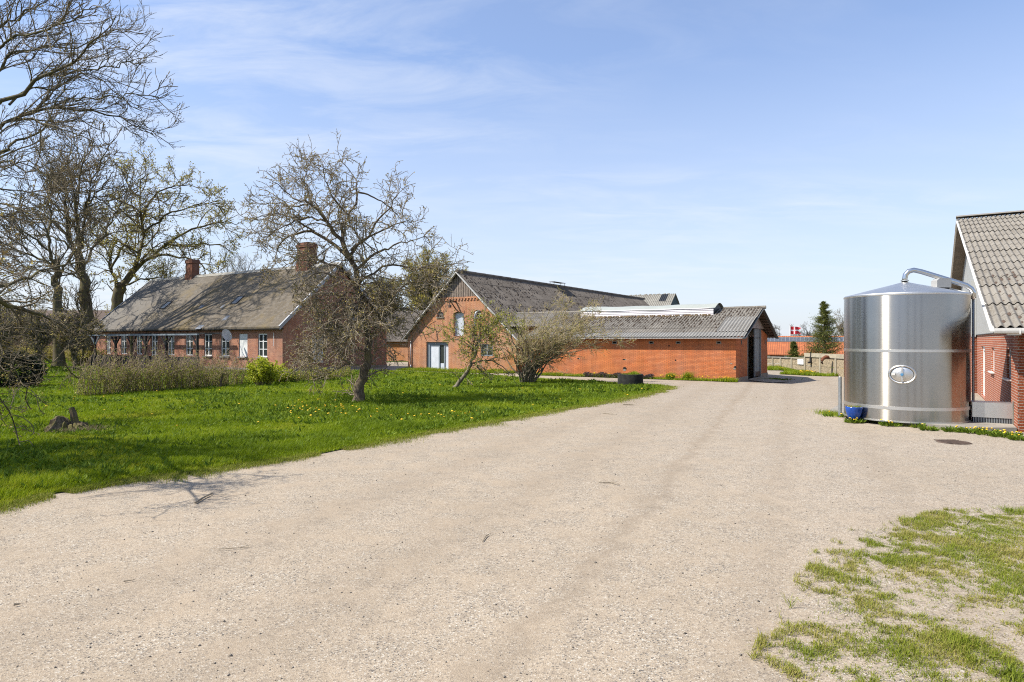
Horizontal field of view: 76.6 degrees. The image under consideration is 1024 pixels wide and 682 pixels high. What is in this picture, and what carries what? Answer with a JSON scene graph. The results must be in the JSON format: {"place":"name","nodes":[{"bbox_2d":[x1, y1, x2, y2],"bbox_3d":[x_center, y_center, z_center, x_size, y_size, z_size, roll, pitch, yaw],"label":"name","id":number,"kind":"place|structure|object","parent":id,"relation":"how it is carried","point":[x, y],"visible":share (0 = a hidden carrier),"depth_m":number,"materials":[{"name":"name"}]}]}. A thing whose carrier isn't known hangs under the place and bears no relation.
{"place":"outdoors","nodes":[
{"label":"outdoors","id":0,"kind":"place"},
{"bbox_2d":[11,310,109,354],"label":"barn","id":1,"kind":"structure","parent":0,"point":[103,314],"depth_m":98.87,"materials":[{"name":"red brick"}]},
{"bbox_2d":[0,358,683,515],"bbox_3d":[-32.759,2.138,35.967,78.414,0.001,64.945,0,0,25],"label":"lawn","id":2,"kind":"structure","parent":0,"point":[292,425],"depth_m":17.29,"materials":[{"name":"plant"}]},
{"bbox_2d":[0,304,21,345],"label":"scrub tree","id":3,"kind":"object","parent":2,"relation":"on","point":[3,314],"visible":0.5,"depth_m":36.52,"materials":[{"name":"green plant"}]},
{"bbox_2d":[0,305,38,353],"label":"scrub tree","id":4,"kind":"object","parent":2,"relation":"on","point":[8,310],"visible":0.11,"depth_m":47.90,"materials":[{"name":"brown plant"}]},
{"bbox_2d":[0,349,47,387],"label":"evergreen bush","id":5,"kind":"object","parent":2,"relation":"on","point":[35,366],"visible":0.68,"depth_m":28.95,"materials":[{"name":"green plant"}]},
{"bbox_2d":[13,346,34,355],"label":"hedge bush","id":6,"kind":"object","parent":2,"relation":"on","point":[25,350],"visible":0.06,"depth_m":63.55,"materials":[{"name":"green plant"}]},
{"bbox_2d":[16,308,67,364],"bbox_3d":[-32.202,-0.013,44.422,2.923,4.526,3.889,0,0,0],"label":"scrub tree","id":7,"kind":"object","parent":2,"relation":"on","point":[43,339],"visible":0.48,"depth_m":43.86,"materials":[{"name":"brown plant"}]},
{"bbox_2d":[41,345,69,360],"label":"hedge bush","id":8,"kind":"object","parent":2,"relation":"on","point":[51,354],"visible":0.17,"depth_m":65.70,"materials":[{"name":"green plant"}]},
{"bbox_2d":[0,158,112,366],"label":"bare tree","id":9,"kind":"object","parent":2,"relation":"on","point":[56,306],"visible":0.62,"depth_m":51.97,"materials":[{"name":"brown plant"}]},
{"bbox_2d":[0,149,117,445],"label":"garden tree","id":10,"kind":"object","parent":2,"relation":"on","point":[4,285],"visible":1,"depth_m":16.19,"materials":[{"name":"brown plant"}]},
{"bbox_2d":[65,348,81,360],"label":"hedge bush","id":11,"kind":"object","parent":2,"relation":"on","point":[69,354],"visible":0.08,"depth_m":62.46,"materials":[{"name":"green plant"}]},
{"bbox_2d":[52,308,107,369],"bbox_3d":[-31.332,-0.067,46.203,3.587,4.502,2.887,0,0,0],"label":"scrub tree","id":12,"kind":"object","parent":2,"relation":"on","point":[79,332],"visible":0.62,"depth_m":45.87,"materials":[{"name":"brown plant"}]},
{"bbox_2d":[0,113,165,358],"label":"bare tree","id":13,"kind":"object","parent":2,"relation":"on","point":[83,296],"visible":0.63,"depth_m":57.54,"materials":[{"name":"brown plant"}]},
{"bbox_2d":[40,407,126,432],"bbox_3d":[-10.254,1.884,15.402,2.006,0.587,1.773,0,0,-34],"label":"tree stump","id":14,"kind":"object","parent":2,"relation":"on","point":[57,423],"visible":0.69,"depth_m":15.28,"materials":[{"name":"brown wood"}]},
{"bbox_2d":[69,348,108,365],"bbox_3d":[-34.642,1.377,53.032,2.747,1.782,2.638,0,0,44],"label":"terrace bush","id":15,"kind":"object","parent":2,"relation":"on","point":[85,352],"visible":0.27,"depth_m":52.67,"materials":[{"name":"green plant"}]},
{"bbox_2d":[0,0,189,302],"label":"bare tree","id":16,"kind":"object","parent":2,"relation":"on","point":[57,70],"visible":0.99,"depth_m":46.65,"materials":[{"name":"brown plant"}]},
{"bbox_2d":[82,333,221,369],"bbox_3d":[-27.953,0.800,49.478,16.836,2.700,2.130,0,0,32],"label":"pergola","id":17,"kind":"object","parent":2,"relation":"on","point":[130,340],"visible":0.66,"depth_m":48.63,"materials":[{"name":"brown wood"}]},
{"bbox_2d":[63,339,249,394],"bbox_3d":[-14.664,1.054,27.837,2.688,2.406,8.645,0,0,30],"label":"raspberry hedge","id":18,"kind":"object","parent":2,"relation":"on","point":[128,381],"visible":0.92,"depth_m":27.08,"materials":[{"name":"plant"}]},
{"bbox_2d":[63,139,257,316],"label":"leafing tree","id":19,"kind":"object","parent":2,"relation":"on","point":[119,289],"visible":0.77,"depth_m":67.28,"materials":[{"name":"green plant"}]},
{"bbox_2d":[219,373,223,386],"bbox_3d":[-13.063,1.858,29.179,0.207,0.790,0.103,0,0,0],"label":"fence post","id":20,"kind":"object","parent":2,"relation":"on","point":[221,378],"visible":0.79,"depth_m":29.14,"materials":[{"name":"brown wood"}]},
{"bbox_2d":[243,355,287,384],"bbox_3d":[-11.651,1.393,30.633,2.023,1.525,2.198,0,0,0],"label":"currant bush","id":21,"kind":"object","parent":2,"relation":"on","point":[263,371],"visible":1,"depth_m":30.48,"materials":[{"name":"green plant"}]},
{"bbox_2d":[273,362,293,381],"bbox_3d":[-11.584,1.626,32.350,1.459,1.103,1.324,0,0,-32],"label":"currant bush","id":22,"kind":"object","parent":2,"relation":"on","point":[285,376],"visible":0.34,"depth_m":32.19,"materials":[{"name":"green plant"}]},
{"bbox_2d":[285,366,308,381],"bbox_3d":[-10.911,1.731,32.949,1.579,0.856,1.047,0,0,0],"label":"garden shrub","id":23,"kind":"object","parent":2,"relation":"on","point":[296,378],"visible":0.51,"depth_m":32.80,"materials":[{"name":"green plant"}]},
{"bbox_2d":[304,364,325,379],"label":"garden shrub","id":24,"kind":"object","parent":2,"relation":"on","point":[310,377],"visible":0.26,"depth_m":33.63,"materials":[{"name":"green plant"}]},
{"bbox_2d":[316,367,343,380],"bbox_3d":[-9.672,1.754,34.106,1.419,0.807,1.252,0,0,20],"label":"garden shrub","id":25,"kind":"object","parent":2,"relation":"on","point":[331,376],"visible":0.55,"depth_m":33.99,"materials":[{"name":"green plant"}]},
{"bbox_2d":[331,367,355,377],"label":"garden shrub","id":26,"kind":"object","parent":2,"relation":"on","point":[345,373],"visible":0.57,"depth_m":37.02,"materials":[{"name":"green plant"}]},
{"bbox_2d":[224,128,473,401],"bbox_3d":[-5.637,-2.651,22.181,8.508,9.667,5.668,0,0,17],"label":"cherry tree","id":27,"kind":"object","parent":2,"relation":"on","point":[363,311],"visible":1,"depth_m":22.12,"materials":[{"name":"twig"},{"name":"bark"},{"name":"buds"}]},
{"bbox_2d":[421,298,525,387],"bbox_3d":[-1.691,0.156,29.074,4.784,4.189,2.876,0,0,0],"label":"apple tree","id":28,"kind":"object","parent":2,"relation":"on","point":[489,332],"visible":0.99,"depth_m":28.89,"materials":[{"name":"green plant"}]},
{"bbox_2d":[487,288,636,382],"bbox_3d":[2.382,-0.188,32.233,7.592,4.742,4.578,0,0,0],"label":"twiggy shrub","id":29,"kind":"object","parent":2,"relation":"on","point":[547,351],"visible":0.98,"depth_m":31.94,"materials":[{"name":"brown plant"}]},
{"bbox_2d":[618,370,642,384],"bbox_3d":[5.689,1.813,31.206,1.220,0.773,1.302,0,0,0],"label":"concrete tub","id":30,"kind":"object","parent":2,"relation":"on","point":[633,377],"visible":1,"depth_m":30.68,"materials":[{"name":"grey concrete"}]},
{"bbox_2d":[396,365,515,372],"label":"barn verge","id":31,"kind":"structure","parent":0,"point":[443,370],"depth_m":44.78,"materials":[{"name":"green plant"}]},
{"bbox_2d":[0,362,1023,681],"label":"farmyard","id":32,"kind":"structure","parent":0,"point":[420,590],"depth_m":6.76,"materials":[{"name":"gravel"}]},
{"bbox_2d":[194,492,212,503],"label":"twig","id":33,"kind":"object","parent":32,"relation":"on","point":[198,500],"visible":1,"depth_m":8.75,"materials":[{"name":"brown wood"}]},
{"bbox_2d":[94,242,392,370],"bbox_3d":[-23.240,-2.585,54.283,25.424,9.670,10.951,0,0,32],"label":"farmhouse","id":34,"kind":"object","parent":32,"relation":"on","point":[255,319],"visible":0.59,"depth_m":49.36,"materials":[{"name":"red brick"}]},
{"bbox_2d":[107,336,110,353],"bbox_3d":[-34.545,0.340,55.672,0.742,1.620,0.085,0,0,32],"label":"window","id":35,"kind":"structure","parent":34,"relation":"in","point":[108,339],"depth_m":55.62,"materials":[{"name":"white paint"}]},
{"bbox_2d":[122,336,125,353],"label":"window","id":36,"kind":"structure","parent":34,"relation":"in","point":[123,337],"depth_m":54.29,"materials":[{"name":"white paint"}]},
{"bbox_2d":[137,336,141,353],"bbox_3d":[-30.409,0.340,53.058,0.881,1.620,0.085,0,0,32],"label":"window","id":37,"kind":"structure","parent":34,"relation":"in","point":[139,343],"depth_m":53.05,"materials":[{"name":"white paint"}]},
{"bbox_2d":[152,335,157,355],"bbox_3d":[-28.483,0.615,51.840,0.940,2.170,0.085,0,0,32],"label":"door","id":38,"kind":"structure","parent":34,"relation":"in","point":[154,338],"depth_m":51.93,"materials":[{"name":"white paint"}]},
{"bbox_2d":[168,335,173,354],"bbox_3d":[-26.505,0.340,50.589,0.942,1.620,0.085,0,0,32],"label":"window","id":39,"kind":"structure","parent":34,"relation":"in","point":[171,343],"depth_m":50.57,"materials":[{"name":"white paint"}]},
{"bbox_2d":[186,335,192,354],"bbox_3d":[-24.430,0.340,49.278,0.939,1.620,0.085,0,0,32],"label":"window","id":40,"kind":"structure","parent":34,"relation":"in","point":[189,341],"depth_m":49.35,"materials":[{"name":"white paint"}]},
{"bbox_2d":[205,334,211,355],"bbox_3d":[-22.407,0.340,47.995,0.975,1.620,0.085,0,0,32],"label":"window","id":41,"kind":"structure","parent":34,"relation":"in","point":[208,337],"depth_m":47.98,"materials":[{"name":"white paint"}]},
{"bbox_2d":[222,336,228,355],"bbox_3d":[-20.656,0.340,46.889,1.012,1.620,0.085,0,0,32],"label":"window","id":42,"kind":"structure","parent":34,"relation":"in","point":[225,344],"depth_m":46.88,"materials":[{"name":"white paint"}]},
{"bbox_2d":[222,329,235,340],"bbox_3d":[-19.808,-0.377,45.400,0.658,0.818,1.370,0,0,-9],"label":"satellite dish","id":43,"kind":"object","parent":34,"relation":"attached to","point":[226,334],"visible":1,"depth_m":45.20,"materials":[{"name":"metal"}]},
{"bbox_2d":[259,333,266,356],"bbox_3d":[-17.084,0.340,44.634,1.008,1.620,0.085,0,0,32],"label":"window","id":44,"kind":"structure","parent":34,"relation":"in","point":[263,336],"depth_m":44.59,"materials":[{"name":"white paint"}]},
{"bbox_2d":[312,335,322,362],"bbox_3d":[-13.838,0.625,46.045,0.080,1.950,1.050,0,0,32],"label":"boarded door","id":45,"kind":"structure","parent":34,"relation":"in","point":[314,335],"depth_m":46.15,"materials":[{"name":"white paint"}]},
{"bbox_2d":[524,326,537,365],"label":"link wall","id":46,"kind":"structure","parent":32,"relation":"on","point":[529,328],"depth_m":43.50,"materials":[{"name":"orange brick"}]},
{"bbox_2d":[511,303,778,381],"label":"shed","id":47,"kind":"structure","parent":32,"relation":"on","point":[713,340],"depth_m":37.31,"materials":[{"name":"orange brick"}]},
{"bbox_2d":[754,329,759,376],"bbox_3d":[14.575,0.725,38.626,0.060,2.810,1.375,0,0,32],"label":"sliding door","id":48,"kind":"structure","parent":47,"relation":"in","point":[756,331],"depth_m":38.46,"materials":[{"name":"grey metal"}]},
{"bbox_2d":[752,377,788,382],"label":"ramp","id":49,"kind":"structure","parent":32,"relation":"on","point":[767,379],"depth_m":36.55,"materials":[{"name":"concrete"}]},
{"bbox_2d":[761,377,802,379],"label":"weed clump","id":50,"kind":"object","parent":32,"relation":"on","point":[777,378],"visible":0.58,"depth_m":37.59,"materials":[{"name":"green plant"}]},
{"bbox_2d":[785,341,800,357],"bbox_3d":[24.861,1.863,57.198,2.296,3.776,2.788,0,0,0],"label":"spruce tree","id":51,"kind":"object","parent":32,"relation":"on","point":[793,351],"visible":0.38,"depth_m":56.84,"materials":[{"name":"green plant"}]},
{"bbox_2d":[767,353,843,376],"bbox_3d":[21.096,1.780,45.211,1.026,1.740,13.048,0,0,-9],"label":"concrete fence","id":52,"kind":"object","parent":32,"relation":"on","point":[827,365],"visible":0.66,"depth_m":45.47,"materials":[{"name":"beige concrete"}]},
{"bbox_2d":[797,359,803,364],"bbox_3d":[21.068,1.565,47.366,0.028,0.386,0.755,0,0,-8],"label":"sign board","id":53,"kind":"object","parent":52,"relation":"attached to","point":[800,361],"visible":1,"depth_m":47.35,"materials":[{"name":"white paint"}]},
{"bbox_2d":[821,355,831,363],"bbox_3d":[21.021,1.295,43.147,1.029,0.622,0.213,0,0,0],"label":"rusty arm","id":54,"kind":"object","parent":52,"relation":"attached to","point":[823,358],"visible":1,"depth_m":43.08},
{"bbox_2d":[798,301,843,367],"bbox_3d":[28.180,0.090,58.057,5.917,7.322,6.694,0,0,40],"label":"spruce tree","id":55,"kind":"object","parent":32,"relation":"on","point":[824,335],"visible":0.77,"depth_m":57.75,"materials":[{"name":"green plant"}]},
{"bbox_2d":[806,407,847,417],"bbox_3d":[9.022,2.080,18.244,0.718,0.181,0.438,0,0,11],"label":"grass tuft","id":56,"kind":"object","parent":32,"relation":"on","point":[827,414],"visible":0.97,"depth_m":18.19,"materials":[{"name":"green plant"}]},
{"bbox_2d":[838,377,841,415],"bbox_3d":[9.224,1.636,18.237,0.090,1.228,0.090,0,0,0],"label":"bollard","id":57,"kind":"object","parent":32,"relation":"on","point":[839,395],"visible":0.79,"depth_m":18.20,"materials":[{"name":"metal"}]},
{"bbox_2d":[845,405,862,418],"bbox_3d":[8.950,1.862,16.979,0.416,0.377,0.417,0,0,0],"label":"flower pot","id":58,"kind":"object","parent":32,"relation":"on","point":[853,412],"visible":0.99,"depth_m":16.84,"materials":[{"name":"blue ceramic"}]},
{"bbox_2d":[843,417,866,422],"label":"dandelion plant","id":59,"kind":"object","parent":32,"relation":"on","point":[848,420],"visible":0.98,"depth_m":16.82,"materials":[{"name":"green plant"}]},
{"bbox_2d":[878,419,903,426],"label":"dandelion plant","id":60,"kind":"object","parent":32,"relation":"on","point":[887,423],"visible":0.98,"depth_m":16.19,"materials":[{"name":"green plant"}]},
{"bbox_2d":[910,422,925,427],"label":"dandelion plant","id":61,"kind":"object","parent":32,"relation":"on","point":[919,424],"visible":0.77,"depth_m":15.91,"materials":[{"name":"green plant"}]},
{"bbox_2d":[830,402,1016,431],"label":"concrete slab","id":62,"kind":"structure","parent":32,"relation":"on","point":[1011,427],"depth_m":15.73,"materials":[{"name":"grey concrete"}]},
{"bbox_2d":[843,268,975,423],"bbox_3d":[10.581,0.056,17.340,3.085,3.987,2.924,0,0,0],"label":"milk tank","id":63,"kind":"object","parent":62,"relation":"on","point":[907,351],"visible":0.99,"depth_m":16.15,"materials":[{"name":"silver metal"}]},
{"bbox_2d":[971,400,1013,423],"bbox_3d":[12.064,1.770,16.313,0.820,0.560,0.630,0,0,32],"label":"cooling unit","id":64,"kind":"object","parent":62,"relation":"on","point":[993,411],"visible":0.98,"depth_m":16.09,"materials":[{"name":"silver metal"}]},
{"bbox_2d":[918,423,939,430],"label":"dandelion plant","id":65,"kind":"object","parent":32,"relation":"on","point":[924,428],"visible":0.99,"depth_m":15.41,"materials":[{"name":"green plant"}]},
{"bbox_2d":[867,420,1011,433],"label":"kerb grass","id":66,"kind":"structure","parent":32,"relation":"on","point":[905,425],"depth_m":16.08,"materials":[{"name":"green plant"}]},
{"bbox_2d":[939,426,964,431],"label":"dandelion plant","id":67,"kind":"object","parent":32,"relation":"on","point":[950,429],"visible":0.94,"depth_m":15.19,"materials":[{"name":"green plant"}]},
{"bbox_2d":[933,439,972,444],"bbox_3d":[9.297,2.139,13.662,0.630,0.014,0.630,0,0,0],"label":"drain cover","id":68,"kind":"object","parent":32,"relation":"on","point":[950,441],"visible":1,"depth_m":13.70,"materials":[{"name":"metal"}]},
{"bbox_2d":[955,426,983,433],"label":"dandelion plant","id":69,"kind":"object","parent":32,"relation":"on","point":[968,430],"visible":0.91,"depth_m":15.04,"materials":[{"name":"green plant"}]},
{"bbox_2d":[950,210,1023,431],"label":"brick house","id":70,"kind":"structure","parent":32,"relation":"on","point":[988,259],"depth_m":20.86,"materials":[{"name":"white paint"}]},
{"bbox_2d":[983,346,984,395],"bbox_3d":[17.443,1.145,23.845,0.080,1.850,1.739,0,0,32],"label":"door","id":71,"kind":"structure","parent":70,"relation":"in","point":[983,346],"depth_m":24.45,"materials":[{"name":"white paint"}]},
{"bbox_2d":[1009,349,1010,377],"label":"window","id":72,"kind":"structure","parent":70,"relation":"in","point":[1009,349],"depth_m":17.16,"materials":[{"name":"white paint"}]},
{"bbox_2d":[974,427,999,435],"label":"dandelion plant","id":73,"kind":"object","parent":32,"relation":"on","point":[981,431],"visible":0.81,"depth_m":14.74,"materials":[{"name":"green plant"}]},
{"bbox_2d":[988,429,1023,437],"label":"dandelion plant","id":74,"kind":"object","parent":32,"relation":"on","point":[1001,434],"visible":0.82,"depth_m":14.37,"materials":[{"name":"green plant"}]},
{"bbox_2d":[1007,432,1023,440],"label":"dandelion plant","id":75,"kind":"object","parent":32,"relation":"on","point":[1019,436],"visible":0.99,"depth_m":13.94,"materials":[{"name":"green plant"}]},
{"bbox_2d":[0,0,1023,335],"label":"sky","id":76,"kind":"structure","parent":0,"point":[789,157],"materials":[{"name":"blue"}]},
{"bbox_2d":[790,326,800,335],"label":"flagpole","id":77,"kind":"object","parent":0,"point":[793,330],"visible":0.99,"depth_m":84.00,"materials":[{"name":"red fabric"}]},
{"bbox_2d":[767,336,843,365],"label":"tiled house","id":78,"kind":"structure","parent":0,"point":[780,347],"depth_m":77.37,"materials":[{"name":"orange tile"}]},
{"bbox_2d":[743,504,1023,681],"bbox_3d":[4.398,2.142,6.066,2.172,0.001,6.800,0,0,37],"label":"verge","id":79,"kind":"structure","parent":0,"point":[833,617],"depth_m":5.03,"materials":[{"name":"green plant"}]},
{"bbox_3d":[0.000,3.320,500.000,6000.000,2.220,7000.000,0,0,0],"label":"ground","id":80,"kind":"structure","parent":0,"visible":0},
{"bbox_2d":[138,248,199,285],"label":"bare tree","id":81,"kind":"object","parent":80,"relation":"on","point":[166,267],"visible":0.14,"depth_m":84.08,"materials":[{"name":"brown plant"}]},
{"bbox_2d":[212,251,260,272],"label":"bare tree","id":82,"kind":"object","parent":80,"relation":"on","point":[239,265],"visible":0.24,"depth_m":88.09,"materials":[{"name":"brown plant"}]},
{"bbox_2d":[362,273,429,310],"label":"dense tree","id":83,"kind":"object","parent":80,"relation":"on","point":[416,298],"visible":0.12,"depth_m":79.08,"materials":[{"name":"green plant"}]},
{"bbox_2d":[385,310,423,360],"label":"yard wing","id":84,"kind":"structure","parent":80,"relation":"on","point":[402,348],"depth_m":69.63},
{"bbox_2d":[400,244,468,310],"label":"dense tree","id":85,"kind":"object","parent":80,"relation":"on","point":[425,252],"visible":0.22,"depth_m":82.88,"materials":[{"name":"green plant"}]},
{"bbox_2d":[402,269,648,371],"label":"barn","id":86,"kind":"structure","parent":80,"relation":"on","point":[510,293],"depth_m":46.81,"materials":[{"name":"orange brick"}]},
{"bbox_2d":[430,345,438,367],"bbox_3d":[-5.582,1.236,46.977,0.789,1.788,0.050,0,0,32],"label":"door","id":87,"kind":"structure","parent":86,"relation":"in","point":[434,350],"depth_m":46.96,"materials":[{"name":"white wood"}]},
{"bbox_2d":[446,345,447,368],"bbox_3d":[-4.568,1.236,46.336,0.398,1.788,0.050,0,0,32],"label":"door","id":88,"kind":"structure","parent":86,"relation":"in","point":[446,345],"depth_m":46.33,"materials":[{"name":"white wood"}]},
{"bbox_2d":[481,344,492,355],"bbox_3d":[-1.675,0.664,44.356,1.017,0.816,0.085,0,0,32],"label":"window","id":89,"kind":"structure","parent":86,"relation":"in","point":[484,345],"depth_m":44.33,"materials":[{"name":"clear glass"}]},
{"bbox_2d":[629,293,679,305],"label":"roof","id":90,"kind":"structure","parent":80,"relation":"on","point":[664,299],"depth_m":80.25,"materials":[{"name":"tile"}]},
{"bbox_2d":[772,324,780,335],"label":"bare tree","id":91,"kind":"object","parent":80,"relation":"on","point":[775,328],"visible":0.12,"depth_m":120.26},
{"bbox_2d":[791,321,811,335],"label":"bare tree","id":92,"kind":"object","parent":80,"relation":"on","point":[805,334],"visible":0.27,"depth_m":119.41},
{"bbox_2d":[833,309,843,335],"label":"bare tree","id":93,"kind":"object","parent":80,"relation":"on","point":[840,326],"visible":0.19,"depth_m":94.95,"materials":[{"name":"grey plant"}]},
{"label":"verge","id":94,"kind":"structure","parent":0,"visible":0},
{"bbox_2d":[583,372,654,378],"bbox_3d":[6.058,2.003,37.081,4.309,0.387,0.675,0,0,32],"label":"dead nettle","id":95,"kind":"object","parent":94,"relation":"on","point":[615,374],"visible":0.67,"depth_m":37.30,"materials":[{"name":"green plant"}]},
{"bbox_2d":[538,371,738,381],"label":"shed verge","id":96,"kind":"structure","parent":94,"relation":"on","point":[664,378],"depth_m":35.37,"materials":[{"name":"green plant"}]},
{"bbox_2d":[665,372,677,379],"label":"grass tuft","id":97,"kind":"object","parent":94,"relation":"on","point":[669,377],"visible":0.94,"depth_m":35.41,"materials":[{"name":"green plant"}]},
{"bbox_2d":[681,371,693,378],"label":"grass tuft","id":98,"kind":"object","parent":94,"relation":"on","point":[687,375],"visible":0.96,"depth_m":34.91,"materials":[{"name":"green plant"}]},
{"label":"verge","id":99,"kind":"structure","parent":0,"visible":0},
{"bbox_2d":[767,365,838,375],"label":"fence verge","id":100,"kind":"structure","parent":99,"relation":"on","point":[787,370],"depth_m":43.68,"materials":[{"name":"green plant"}]}
]}

